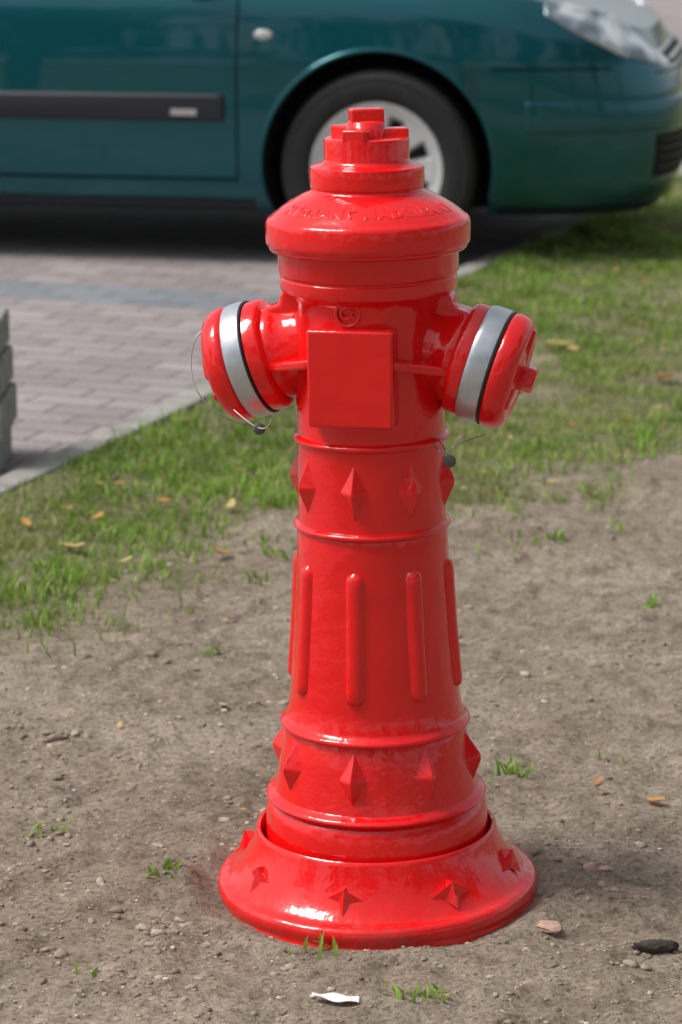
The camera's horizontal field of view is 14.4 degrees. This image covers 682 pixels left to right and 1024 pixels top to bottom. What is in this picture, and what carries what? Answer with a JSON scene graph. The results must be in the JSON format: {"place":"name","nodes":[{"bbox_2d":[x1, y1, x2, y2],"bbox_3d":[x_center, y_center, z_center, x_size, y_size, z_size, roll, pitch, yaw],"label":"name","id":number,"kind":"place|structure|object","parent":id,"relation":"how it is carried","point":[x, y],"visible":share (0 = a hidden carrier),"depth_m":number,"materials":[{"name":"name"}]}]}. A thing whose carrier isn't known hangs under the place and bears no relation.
{"place":"outdoors","nodes":[
{"label":"outdoors","id":0,"kind":"place"},
{"bbox_2d":[0,182,681,1023],"bbox_3d":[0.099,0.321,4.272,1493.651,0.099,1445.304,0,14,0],"label":"ground","id":1,"kind":"structure","parent":0,"point":[570,764],"depth_m":4.05,"materials":[{"name":"soil"}]},
{"bbox_2d":[312,992,358,1001],"bbox_3d":[-0.006,0.562,3.131,0.059,0.005,0.021,3,14,13],"label":"paper scrap","id":2,"kind":"object","parent":1,"relation":"on","point":[335,997],"visible":1,"depth_m":3.13,"materials":[{"name":"white paper"}]},
{"bbox_2d":[0,173,681,657],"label":"grass","id":3,"kind":"structure","parent":1,"relation":"on","point":[266,461],"depth_m":6.10,"materials":[{"name":"green plant"}]},
{"bbox_2d":[0,443,681,1023],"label":"soil clods","id":4,"kind":"object","parent":1,"relation":"on","point":[60,735],"visible":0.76,"depth_m":3.67,"materials":[{"name":"brown soil"}]},
{"bbox_2d":[0,434,681,1002],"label":"weed sprouts","id":5,"kind":"object","parent":1,"relation":"on","point":[508,770],"visible":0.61,"depth_m":5.01,"materials":[{"name":"green plant"}]},
{"bbox_2d":[0,165,681,494],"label":"kerb","id":6,"kind":"structure","parent":1,"relation":"on","point":[189,397],"depth_m":6.34,"materials":[{"name":"concrete"}]},
{"bbox_2d":[0,424,681,1023],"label":"pebbles","id":7,"kind":"object","parent":1,"relation":"on","point":[166,978],"visible":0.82,"depth_m":3.80,"materials":[{"name":"stone"}]},
{"bbox_2d":[21,227,676,808],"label":"fallen leaves","id":8,"kind":"object","parent":1,"relation":"on","point":[231,501],"visible":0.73,"depth_m":5.63,"materials":[{"name":"orange plant"}]},
{"bbox_2d":[190,107,538,949],"bbox_3d":[0.036,0.018,3.389,0.427,1.042,0.413,2,14,14],"label":"fire hydrant","id":9,"kind":"object","parent":1,"relation":"on","point":[370,345],"visible":1,"depth_m":3.32,"materials":[{"name":"red metal"}]},
{"bbox_2d":[536,862,609,933],"bbox_3d":[0.299,0.492,3.458,0.042,0.021,0.267,5,15,19],"label":"brick fragment","id":10,"kind":"object","parent":1,"relation":"on","point":[550,926],"visible":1,"depth_m":3.35,"materials":[{"name":"brick"}]},
{"bbox_2d":[631,939,678,953],"bbox_3d":[0.383,0.529,3.288,0.058,0.020,0.022,0,14,0],"label":"dark stone","id":11,"kind":"object","parent":1,"relation":"on","point":[655,946],"visible":1,"depth_m":3.28,"materials":[{"name":"stone"}]},
{"bbox_2d":[0,0,681,476],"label":"paved parking","id":12,"kind":"structure","parent":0,"point":[110,308],"depth_m":8.19,"materials":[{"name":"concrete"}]},
{"bbox_2d":[0,308,16,471],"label":"concrete block stack","id":13,"kind":"object","parent":12,"relation":"on","point":[8,402],"visible":1,"depth_m":5.87,"materials":[{"name":"grey concrete"}]},
{"bbox_2d":[0,0,681,215],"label":"parked car","id":14,"kind":"object","parent":12,"relation":"on","point":[531,107],"visible":0.87,"depth_m":8.62,"materials":[{"name":"teal paint"}]}
]}

